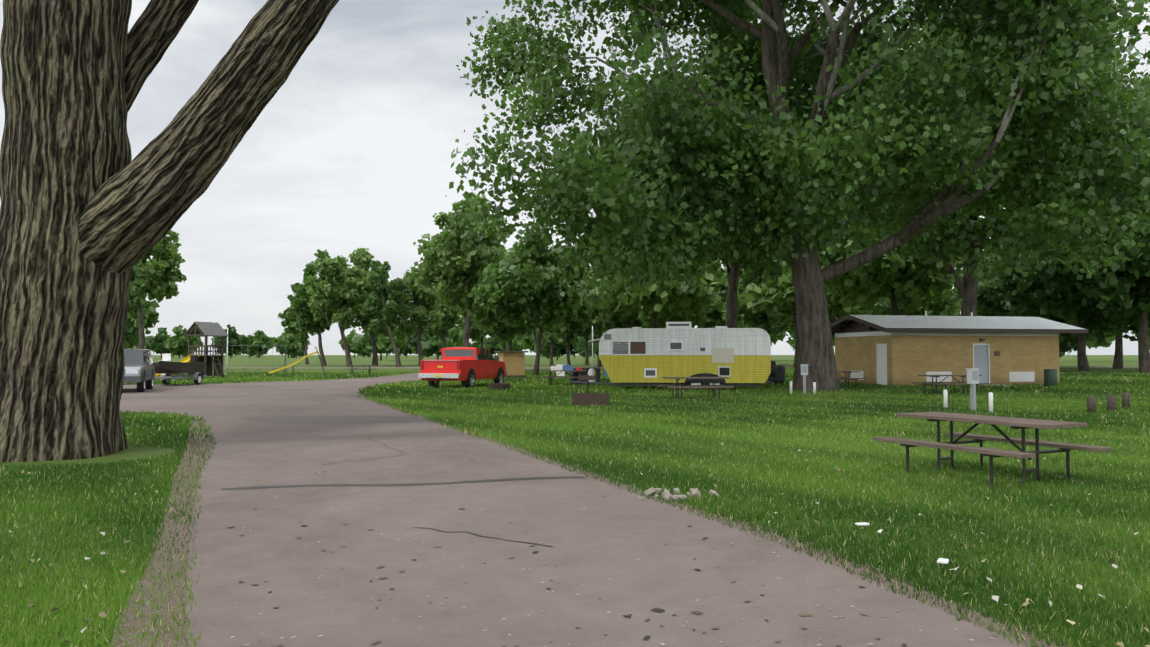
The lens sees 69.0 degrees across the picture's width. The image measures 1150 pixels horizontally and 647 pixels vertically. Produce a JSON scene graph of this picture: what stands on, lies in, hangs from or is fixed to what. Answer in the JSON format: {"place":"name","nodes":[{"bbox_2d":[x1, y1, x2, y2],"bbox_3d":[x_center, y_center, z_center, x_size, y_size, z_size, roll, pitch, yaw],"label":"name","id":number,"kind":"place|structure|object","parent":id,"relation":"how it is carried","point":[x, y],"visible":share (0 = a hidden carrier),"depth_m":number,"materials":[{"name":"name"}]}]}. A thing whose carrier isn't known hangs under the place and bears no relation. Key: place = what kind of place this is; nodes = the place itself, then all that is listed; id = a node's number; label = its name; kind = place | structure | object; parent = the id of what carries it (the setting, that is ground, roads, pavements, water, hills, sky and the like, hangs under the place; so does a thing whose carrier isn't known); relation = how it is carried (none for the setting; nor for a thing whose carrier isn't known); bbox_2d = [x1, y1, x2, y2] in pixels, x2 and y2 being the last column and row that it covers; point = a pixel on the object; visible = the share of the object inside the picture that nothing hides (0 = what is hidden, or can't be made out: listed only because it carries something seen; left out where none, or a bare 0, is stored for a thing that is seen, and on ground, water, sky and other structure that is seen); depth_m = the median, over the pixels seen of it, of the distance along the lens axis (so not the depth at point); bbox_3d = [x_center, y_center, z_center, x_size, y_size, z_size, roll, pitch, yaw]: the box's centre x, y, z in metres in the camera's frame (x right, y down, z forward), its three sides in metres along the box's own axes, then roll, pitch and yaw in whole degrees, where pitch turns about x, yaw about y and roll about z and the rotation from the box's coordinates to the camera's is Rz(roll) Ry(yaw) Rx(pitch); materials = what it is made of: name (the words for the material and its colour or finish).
{"place":"outdoors","nodes":[
{"label":"outdoors","id":0,"kind":"place"},
{"bbox_2d":[111,420,213,646],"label":"shoulder","id":1,"kind":"object","parent":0,"point":[161,612],"visible":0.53,"depth_m":5.81},
{"bbox_2d":[0,355,1149,646],"bbox_3d":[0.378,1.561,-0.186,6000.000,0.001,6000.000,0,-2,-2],"label":"ground","id":2,"kind":"structure","parent":0,"point":[144,451],"depth_m":11.52,"materials":[{"name":"green plant"}]},
{"bbox_2d":[0,0,131,461],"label":"tree trunk","id":3,"kind":"object","parent":2,"relation":"on","point":[65,152],"visible":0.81,"depth_m":12.62,"materials":[{"name":"brown plant"}]},
{"bbox_2d":[125,0,198,110],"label":"tree branch","id":4,"kind":"object","parent":3,"relation":"attached to","point":[154,31],"visible":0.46,"depth_m":14.36,"materials":[{"name":"brown plant"}]},
{"bbox_3d":[-5.982,-17.209,16.963,28.845,22.476,20.596,0,-2,-2],"label":"old cottonwood","id":5,"kind":"object","parent":3,"relation":"on","visible":0},
{"bbox_2d":[79,0,338,272],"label":"tree branch","id":6,"kind":"object","parent":5,"relation":"attached to","point":[144,199],"visible":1,"depth_m":12.84,"materials":[{"name":"brown plant"}]},
{"bbox_2d":[124,339,150,349],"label":"tree","id":7,"kind":"object","parent":2,"relation":"on","point":[147,345],"visible":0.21,"depth_m":357.89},
{"bbox_2d":[123,300,159,348],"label":"tree","id":8,"kind":"object","parent":2,"relation":"on","point":[131,337],"depth_m":87.05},
{"bbox_2d":[127,230,186,348],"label":"tree","id":9,"kind":"object","parent":2,"relation":"on","point":[156,277],"depth_m":72.84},
{"bbox_2d":[145,327,171,357],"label":"tree","id":10,"kind":"object","parent":2,"relation":"on","point":[159,340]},
{"bbox_2d":[163,325,202,357],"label":"tree","id":11,"kind":"object","parent":2,"relation":"on","point":[177,343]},
{"bbox_2d":[155,322,228,377],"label":"play tower","id":12,"kind":"structure","parent":2,"relation":"on","point":[202,329],"depth_m":55.74,"materials":[{"name":"brown wood"}]},
{"bbox_2d":[212,319,214,377],"bbox_3d":[-24.452,1.672,56.577,0.092,4.000,0.092,-1,-2,21],"label":"pole","id":13,"kind":"object","parent":2,"relation":"on","point":[213,353],"visible":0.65,"depth_m":56.52,"materials":[{"name":"metal"}]},
{"bbox_2d":[226,328,227,374],"bbox_3d":[-26.468,2.137,63.684,0.092,3.600,0.092,-1,-2,21],"label":"pole","id":14,"kind":"object","parent":2,"relation":"on","point":[227,355],"visible":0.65,"depth_m":63.63,"materials":[{"name":"metal"}]},
{"bbox_2d":[211,324,251,357],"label":"tree","id":15,"kind":"object","parent":2,"relation":"on","point":[234,338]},
{"bbox_2d":[242,334,254,357],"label":"tree","id":16,"kind":"object","parent":2,"relation":"on","point":[245,351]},
{"bbox_2d":[214,345,286,376],"bbox_3d":[-23.183,2.691,59.962,4.800,2.239,1.951,1,-2,-14],"label":"swing set","id":17,"kind":"object","parent":2,"relation":"on","point":[257,354],"visible":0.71,"depth_m":60.03,"materials":[{"name":"grey"}]},
{"bbox_2d":[246,330,273,357],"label":"tree","id":18,"kind":"object","parent":2,"relation":"on","point":[261,339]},
{"bbox_2d":[246,331,274,357],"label":"tree","id":19,"kind":"object","parent":2,"relation":"on","point":[252,352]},
{"bbox_2d":[272,327,288,357],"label":"tree","id":20,"kind":"object","parent":2,"relation":"on","point":[275,340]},
{"bbox_2d":[276,333,301,357],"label":"tree","id":21,"kind":"object","parent":2,"relation":"on","point":[293,347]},
{"bbox_2d":[278,302,309,363],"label":"tree","id":22,"kind":"object","parent":2,"relation":"on","point":[288,315],"depth_m":133.14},
{"bbox_2d":[269,347,325,375],"bbox_3d":[-19.816,2.719,59.850,3.868,2.163,0.536,0,-2,-12],"label":"wave slide","id":23,"kind":"object","parent":2,"relation":"on","point":[301,359],"visible":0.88,"depth_m":59.69,"materials":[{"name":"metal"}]},
{"bbox_2d":[287,335,310,357],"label":"tree","id":24,"kind":"object","parent":2,"relation":"on","point":[301,353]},
{"bbox_2d":[287,261,332,365],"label":"tree","id":25,"kind":"object","parent":2,"relation":"on","point":[299,300],"depth_m":116.23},
{"bbox_2d":[305,249,367,366],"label":"tree","id":26,"kind":"object","parent":2,"relation":"on","point":[340,299],"depth_m":110.14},
{"bbox_2d":[338,328,363,357],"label":"tree","id":27,"kind":"object","parent":2,"relation":"on","point":[353,348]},
{"bbox_2d":[344,365,375,374],"bbox_3d":[-16.712,3.626,65.272,2.300,0.778,1.650,0,-2,-7],"label":"picnic table","id":28,"kind":"object","parent":2,"relation":"on","point":[369,370],"visible":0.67,"depth_m":64.87,"materials":[{"name":"brown wood"}]},
{"bbox_2d":[348,248,389,365],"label":"tree","id":29,"kind":"object","parent":2,"relation":"on","point":[357,258],"depth_m":118.45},
{"bbox_2d":[351,326,406,359],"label":"tree","id":30,"kind":"object","parent":2,"relation":"on","point":[383,343],"depth_m":225.20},
{"bbox_2d":[358,259,410,366],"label":"tree","id":31,"kind":"object","parent":2,"relation":"on","point":[394,309],"depth_m":108.97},
{"bbox_2d":[398,342,412,357],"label":"tree","id":32,"kind":"object","parent":2,"relation":"on","point":[405,350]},
{"bbox_2d":[398,270,443,365],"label":"tree","id":33,"kind":"object","parent":2,"relation":"on","point":[423,312],"depth_m":114.63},
{"bbox_2d":[395,319,456,356],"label":"tree","id":34,"kind":"object","parent":2,"relation":"on","point":[411,342],"visible":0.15,"depth_m":218.18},
{"bbox_2d":[413,325,462,359],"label":"tree","id":35,"kind":"object","parent":2,"relation":"on","point":[427,344],"depth_m":215.86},
{"bbox_2d":[428,285,459,347],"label":"tree","id":36,"kind":"object","parent":2,"relation":"on","point":[450,318],"depth_m":125.83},
{"bbox_2d":[410,193,509,346],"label":"tree","id":37,"kind":"object","parent":2,"relation":"on","point":[456,259],"depth_m":73.66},
{"bbox_2d":[418,347,507,387],"bbox_3d":[-5.253,2.103,40.332,2.460,1.930,6.180,-1,-2,16],"label":"red pickup","id":38,"kind":"object","parent":2,"relation":"on","point":[467,367],"visible":1,"depth_m":38.91,"materials":[{"name":"red paint"}]},
{"bbox_2d":[453,316,483,347],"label":"tree","id":39,"kind":"object","parent":2,"relation":"on","point":[475,337],"depth_m":138.94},
{"bbox_2d":[471,333,486,347],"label":"tree","id":40,"kind":"object","parent":2,"relation":"on","point":[476,345],"visible":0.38,"depth_m":456.11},
{"bbox_2d":[483,336,501,355],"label":"tree","id":41,"kind":"object","parent":2,"relation":"on","point":[492,344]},
{"bbox_2d":[463,319,526,350],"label":"tree","id":42,"kind":"object","parent":2,"relation":"on","point":[475,329],"depth_m":128.53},
{"bbox_2d":[464,252,529,350],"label":"tree","id":43,"kind":"object","parent":2,"relation":"on","point":[488,321],"depth_m":82.68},
{"bbox_2d":[489,383,509,389],"bbox_3d":[-3.247,2.864,36.511,0.940,0.498,1.278,1,-2,-22],"label":"fire ring","id":44,"kind":"object","parent":2,"relation":"on","point":[503,386],"visible":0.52,"depth_m":36.28,"materials":[{"name":"metal"}]},
{"bbox_2d":[494,351,527,377],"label":"shed","id":45,"kind":"structure","parent":2,"relation":"on","point":[514,361],"depth_m":55.05,"materials":[{"name":"beige wood"}]},
{"bbox_2d":[500,339,522,350],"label":"tree","id":46,"kind":"object","parent":2,"relation":"on","point":[516,346],"visible":0.48,"depth_m":369.55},
{"bbox_2d":[468,225,589,374],"bbox_3d":[-3.215,-1.613,61.789,9.040,11.632,8.690,0,-2,-2],"label":"tree","id":47,"kind":"object","parent":2,"relation":"on","point":[528,285],"depth_m":59.70,"materials":[{"name":"plant"}]},
{"bbox_2d":[512,330,550,358],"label":"tree","id":48,"kind":"object","parent":2,"relation":"on","point":[527,341],"visible":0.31,"depth_m":233.84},
{"bbox_2d":[535,323,553,365],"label":"tree","id":49,"kind":"object","parent":2,"relation":"on","point":[547,329],"depth_m":117.45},
{"bbox_2d":[540,339,577,359],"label":"tree","id":50,"kind":"object","parent":2,"relation":"on","point":[559,349],"depth_m":232.07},
{"bbox_2d":[556,365,564,375],"bbox_3d":[-0.969,3.191,55.714,0.550,0.900,0.550,0,-2,-2],"label":"white bin","id":51,"kind":"object","parent":2,"relation":"on","point":[559,367],"visible":0.44,"depth_m":55.44,"materials":[{"name":"paint"}]},
{"bbox_2d":[539,370,585,383],"bbox_3d":[-0.589,2.790,42.789,2.300,0.778,1.650,0,-2,4],"label":"picnic table","id":52,"kind":"object","parent":2,"relation":"on","point":[550,377],"visible":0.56,"depth_m":42.56,"materials":[{"name":"brown wood"}]},
{"bbox_2d":[551,365,581,369],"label":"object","id":53,"kind":"object","parent":52,"relation":"on","point":[566,367],"visible":1,"depth_m":42.64,"materials":[{"name":"blue"}]},
{"bbox_2d":[543,300,593,364],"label":"tree","id":54,"kind":"object","parent":2,"relation":"on","point":[569,330],"depth_m":96.72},
{"bbox_2d":[0,432,1149,525],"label":"grass","id":55,"kind":"structure","parent":2,"relation":"on","point":[733,496],"depth_m":10.30,"materials":[{"name":"plant"}]},
{"bbox_2d":[0,513,1149,646],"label":"grass","id":56,"kind":"structure","parent":2,"relation":"on","point":[1083,628],"depth_m":5.93,"materials":[{"name":"plant"}]},
{"bbox_2d":[5,387,1149,646],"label":"lawn litter","id":57,"kind":"object","parent":56,"relation":"on","point":[641,473],"visible":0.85,"depth_m":6.08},
{"bbox_2d":[570,332,598,358],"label":"tree","id":58,"kind":"object","parent":2,"relation":"on","point":[579,342],"visible":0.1,"depth_m":216.56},
{"bbox_2d":[570,367,599,384],"bbox_3d":[0.527,2.746,43.757,1.600,0.900,0.600,1,-2,-25],"label":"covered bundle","id":59,"kind":"object","parent":2,"relation":"on","point":[587,369],"visible":0.52,"depth_m":43.46,"materials":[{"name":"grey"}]},
{"bbox_2d":[576,349,594,357],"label":"tree","id":60,"kind":"object","parent":2,"relation":"on","point":[581,353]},
{"bbox_2d":[572,374,608,405],"bbox_3d":[0.504,2.053,25.797,1.080,0.950,0.914,0,-2,6],"label":"fire box","id":61,"kind":"object","parent":2,"relation":"on","point":[589,399],"visible":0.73,"depth_m":25.36,"materials":[{"name":"metal"}]},
{"bbox_2d":[581,275,599,364],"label":"tree","id":62,"kind":"object","parent":2,"relation":"on","point":[586,353],"depth_m":127.61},
{"bbox_2d":[583,302,609,366],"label":"tree","id":63,"kind":"object","parent":2,"relation":"on","point":[596,322],"depth_m":103.12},
{"bbox_2d":[122,368,1072,646],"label":"road shoulder","id":64,"kind":"object","parent":2,"relation":"on","point":[980,622],"visible":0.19,"depth_m":6.29},
{"bbox_2d":[601,304,643,329],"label":"tree","id":65,"kind":"object","parent":2,"relation":"on","point":[611,319],"visible":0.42,"depth_m":95.31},
{"bbox_2d":[120,390,1149,438],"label":"grass","id":66,"kind":"structure","parent":2,"relation":"on","point":[650,421],"depth_m":21.38,"materials":[{"name":"plant"}]},
{"bbox_2d":[123,370,1149,393],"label":"grass","id":67,"kind":"structure","parent":2,"relation":"on","point":[533,383],"depth_m":40.34,"materials":[{"name":"plant"}]},
{"bbox_2d":[580,252,725,327],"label":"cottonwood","id":68,"kind":"object","parent":2,"relation":"on","point":[689,297],"depth_m":89.22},
{"bbox_2d":[637,306,706,327],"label":"tree","id":69,"kind":"object","parent":2,"relation":"on","point":[698,318],"visible":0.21,"depth_m":109.26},
{"bbox_2d":[570,322,775,389],"bbox_3d":[4.232,1.441,36.974,8.980,3.015,2.487,0,-2,7],"label":"camper","id":70,"kind":"object","parent":2,"relation":"on","point":[636,356],"visible":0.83,"depth_m":35.83,"materials":[{"name":"yellow metal"}]},
{"bbox_2d":[638,487,718,501],"bbox_3d":[1.132,1.871,9.163,0.918,0.134,0.575,0,-2,-2],"label":"rock pile","id":71,"kind":"object","parent":2,"relation":"on","point":[668,495],"visible":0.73,"depth_m":9.13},
{"bbox_2d":[659,377,733,398],"bbox_3d":[4.322,2.312,29.947,2.300,0.778,1.650,0,-2,-6],"label":"picnic table","id":72,"kind":"object","parent":2,"relation":"on","point":[714,387],"visible":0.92,"depth_m":29.66,"materials":[{"name":"brown wood"}]},
{"bbox_2d":[699,259,727,327],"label":"tree","id":73,"kind":"object","parent":2,"relation":"on","point":[714,316],"depth_m":122.71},
{"bbox_2d":[608,0,892,327],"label":"cottonwood","id":74,"kind":"object","parent":2,"relation":"on","point":[742,255],"depth_m":48.62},
{"bbox_2d":[721,314,788,345],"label":"tree","id":75,"kind":"object","parent":2,"relation":"on","point":[776,338],"visible":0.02,"depth_m":202.94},
{"bbox_2d":[718,275,791,334],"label":"tree","id":76,"kind":"object","parent":2,"relation":"on","point":[767,324],"depth_m":114.14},
{"bbox_2d":[741,314,788,335],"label":"tree","id":77,"kind":"object","parent":2,"relation":"on","point":[742,316],"depth_m":141.97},
{"bbox_2d":[765,366,784,382],"bbox_3d":[9.994,2.615,42.928,1.500,0.900,0.500,-1,-2,15],"label":"covered bundle","id":78,"kind":"object","parent":2,"relation":"on","point":[779,377],"visible":0.52,"depth_m":42.58,"materials":[{"name":"grey"}]},
{"bbox_2d":[722,231,864,367],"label":"tree","id":79,"kind":"object","parent":2,"relation":"on","point":[770,292],"depth_m":98.19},
{"bbox_2d":[449,0,1149,391],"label":"cottonwood","id":80,"kind":"object","parent":2,"relation":"on","point":[661,209],"depth_m":33.82,"materials":[{"name":"plant"}]},
{"bbox_2d":[800,364,808,393],"bbox_3d":[9.047,2.204,32.979,0.300,1.182,0.210,0,-2,8],"label":"pedestal","id":81,"kind":"object","parent":2,"relation":"on","point":[804,370],"visible":0.85,"depth_m":32.91,"materials":[{"name":"grey metal"}]},
{"bbox_2d":[786,328,834,350],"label":"tree","id":82,"kind":"object","parent":2,"relation":"on","point":[791,342],"visible":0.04,"depth_m":217.66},
{"bbox_2d":[829,302,871,323],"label":"tree","id":83,"kind":"object","parent":2,"relation":"on","point":[866,310],"visible":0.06,"depth_m":110.81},
{"bbox_2d":[837,371,865,385],"bbox_3d":[12.500,2.693,40.205,2.300,0.778,1.650,1,-2,-17],"label":"picnic table","id":84,"kind":"object","parent":2,"relation":"on","point":[845,378],"visible":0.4,"depth_m":40.11,"materials":[{"name":"brown wood"}]},
{"bbox_2d":[871,287,889,314],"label":"tree","id":85,"kind":"object","parent":2,"relation":"on","point":[875,308],"depth_m":136.68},
{"bbox_2d":[817,202,982,314],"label":"tree","id":86,"kind":"object","parent":2,"relation":"on","point":[869,284],"depth_m":81.87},
{"bbox_2d":[879,277,959,315],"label":"tree","id":87,"kind":"object","parent":2,"relation":"on","point":[937,309],"visible":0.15,"depth_m":118.13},
{"bbox_2d":[937,558,948,563],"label":"litter","id":88,"kind":"object","parent":2,"relation":"on","point":[945,561],"visible":0.92,"depth_m":6.17,"materials":[{"name":"paper"}]},
{"bbox_2d":[943,390,947,407],"bbox_3d":[10.742,2.220,24.244,0.110,0.600,0.110,0,-2,-2],"label":"bollard","id":89,"kind":"object","parent":2,"relation":"on","point":[945,395],"visible":0.77,"depth_m":24.20,"materials":[{"name":"white paint"}]},
{"bbox_2d":[935,288,961,315],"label":"tree","id":90,"kind":"object","parent":2,"relation":"on","point":[958,307],"depth_m":175.72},
{"bbox_2d":[912,375,989,393],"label":"picnic table","id":91,"kind":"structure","parent":2,"relation":"on","point":[941,383],"depth_m":33.09,"materials":[{"name":"brown wood"}]},
{"bbox_2d":[830,311,1088,386],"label":"building","id":92,"kind":"structure","parent":2,"relation":"on","point":[894,350],"depth_m":42.17,"materials":[{"name":"yellow brick"}]},
{"bbox_2d":[966,368,978,410],"bbox_3d":[11.039,1.840,23.198,0.300,1.182,0.210,1,-2,-17],"label":"pedestal","id":93,"kind":"object","parent":2,"relation":"on","point":[972,377],"visible":0.96,"depth_m":23.14,"materials":[{"name":"grey metal"}]},
{"bbox_2d":[952,246,994,315],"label":"tree","id":94,"kind":"object","parent":2,"relation":"on","point":[980,312],"depth_m":127.61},
{"bbox_2d":[823,1,1149,315],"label":"cottonwood","id":95,"kind":"object","parent":2,"relation":"on","point":[998,228],"depth_m":60.37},
{"bbox_2d":[988,392,992,412],"bbox_3d":[11.162,2.153,22.448,0.110,0.600,0.110,0,-2,-2],"label":"bollard","id":96,"kind":"object","parent":2,"relation":"on","point":[990,395],"visible":0.75,"depth_m":22.41,"materials":[{"name":"white paint"}]},
{"bbox_2d":[873,412,1112,486],"bbox_3d":[5.254,1.594,10.700,1.650,0.776,2.200,1,-2,-26],"label":"picnic table","id":97,"kind":"object","parent":2,"relation":"on","point":[1022,424],"visible":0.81,"depth_m":10.41,"materials":[{"name":"brown wood"}]},
{"bbox_2d":[954,251,1095,354],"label":"dark tree","id":98,"kind":"object","parent":2,"relation":"on","point":[990,296],"visible":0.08,"depth_m":105.22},
{"bbox_2d":[1044,369,1057,387],"bbox_3d":[22.473,2.598,39.501,0.565,0.880,0.580,0,-2,-2],"label":"barrel","id":99,"kind":"object","parent":2,"relation":"on","point":[1051,377],"visible":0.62,"depth_m":39.28,"materials":[{"name":"green"}]},
{"bbox_2d":[989,232,1149,370],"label":"dark tree","id":100,"kind":"object","parent":2,"relation":"on","point":[1022,294],"depth_m":79.16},
{"bbox_2d":[1024,116,1149,372],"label":"dark tree","id":101,"kind":"object","parent":2,"relation":"on","point":[1100,292],"depth_m":70.93,"materials":[{"name":"plant"}]},
{"bbox_2d":[1060,326,1115,353],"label":"tree","id":102,"kind":"object","parent":2,"relation":"on","point":[1105,341],"visible":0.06,"depth_m":172.81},
{"bbox_2d":[1087,396,1095,412],"bbox_3d":[13.763,2.198,22.293,0.209,0.500,0.220,0,-2,-2],"label":"wood post","id":103,"kind":"object","parent":2,"relation":"on","point":[1091,403],"visible":0.77,"depth_m":22.21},
{"bbox_2d":[1107,395,1115,411],"bbox_3d":[14.778,2.226,23.050,0.209,0.500,0.220,0,-2,-2],"label":"wood post","id":104,"kind":"object","parent":2,"relation":"on","point":[1111,402],"visible":0.79,"depth_m":22.97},
{"bbox_2d":[1122,393,1130,407],"bbox_3d":[16.088,2.276,24.412,0.209,0.500,0.220,0,-2,-2],"label":"wood post","id":105,"kind":"object","parent":2,"relation":"on","point":[1125,399],"visible":0.77,"depth_m":24.34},
{"bbox_2d":[1112,320,1149,368],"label":"dark tree","id":106,"kind":"object","parent":2,"relation":"on","point":[1118,360],"depth_m":93.24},
{"bbox_2d":[0,0,1149,354],"label":"sky","id":107,"kind":"structure","parent":0,"point":[353,151],"materials":[{"name":"white"}]},
{"bbox_2d":[120,367,1138,646],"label":"road","id":108,"kind":"structure","parent":0,"point":[636,559],"depth_m":6.46,"materials":[{"name":"asphalt"}]},
{"bbox_2d":[123,348,154,391],"bbox_3d":[-19.536,1.981,36.248,2.268,1.872,5.168,1,-2,-21],"label":"car","id":109,"kind":"object","parent":108,"relation":"on","point":[139,369],"visible":0.4,"depth_m":35.71,"materials":[{"name":"grey paint"}]},
{"bbox_2d":[153,354,206,384],"bbox_3d":[-20.416,2.313,41.792,1.920,1.620,6.040,0,-2,2],"label":"utility trailer","id":110,"kind":"object","parent":108,"relation":"on","point":[166,368],"visible":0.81,"depth_m":42.37,"materials":[{"name":"black metal"}]},
{"bbox_2d":[241,415,464,422],"bbox_3d":[-5.430,2.306,20.151,5.598,0.001,2.417,0,-2,-2],"label":"road patch","id":111,"kind":"object","parent":108,"relation":"on","point":[343,419],"visible":0.89,"depth_m":20.06,"materials":[{"name":"asphalt"}]},
{"bbox_2d":[222,476,583,489],"bbox_3d":[-1.977,1.932,10.118,4.326,0.001,0.383,0,-2,-12],"label":"tar band","id":112,"kind":"object","parent":108,"relation":"on","point":[398,484],"visible":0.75,"depth_m":10.02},
{"bbox_2d":[414,527,551,546],"bbox_3d":[-0.794,1.823,7.197,1.474,0.001,0.132,-1,-2,30],"label":"crack","id":113,"kind":"object","parent":108,"relation":"on","point":[490,537],"visible":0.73,"depth_m":7.11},
{"bbox_2d":[227,410,905,646],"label":"road debris","id":114,"kind":"object","parent":108,"relation":"on","point":[646,637],"visible":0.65,"depth_m":5.10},
{"bbox_2d":[200,425,997,646],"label":"road specks","id":115,"kind":"object","parent":108,"relation":"on","point":[553,591],"visible":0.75,"depth_m":5.15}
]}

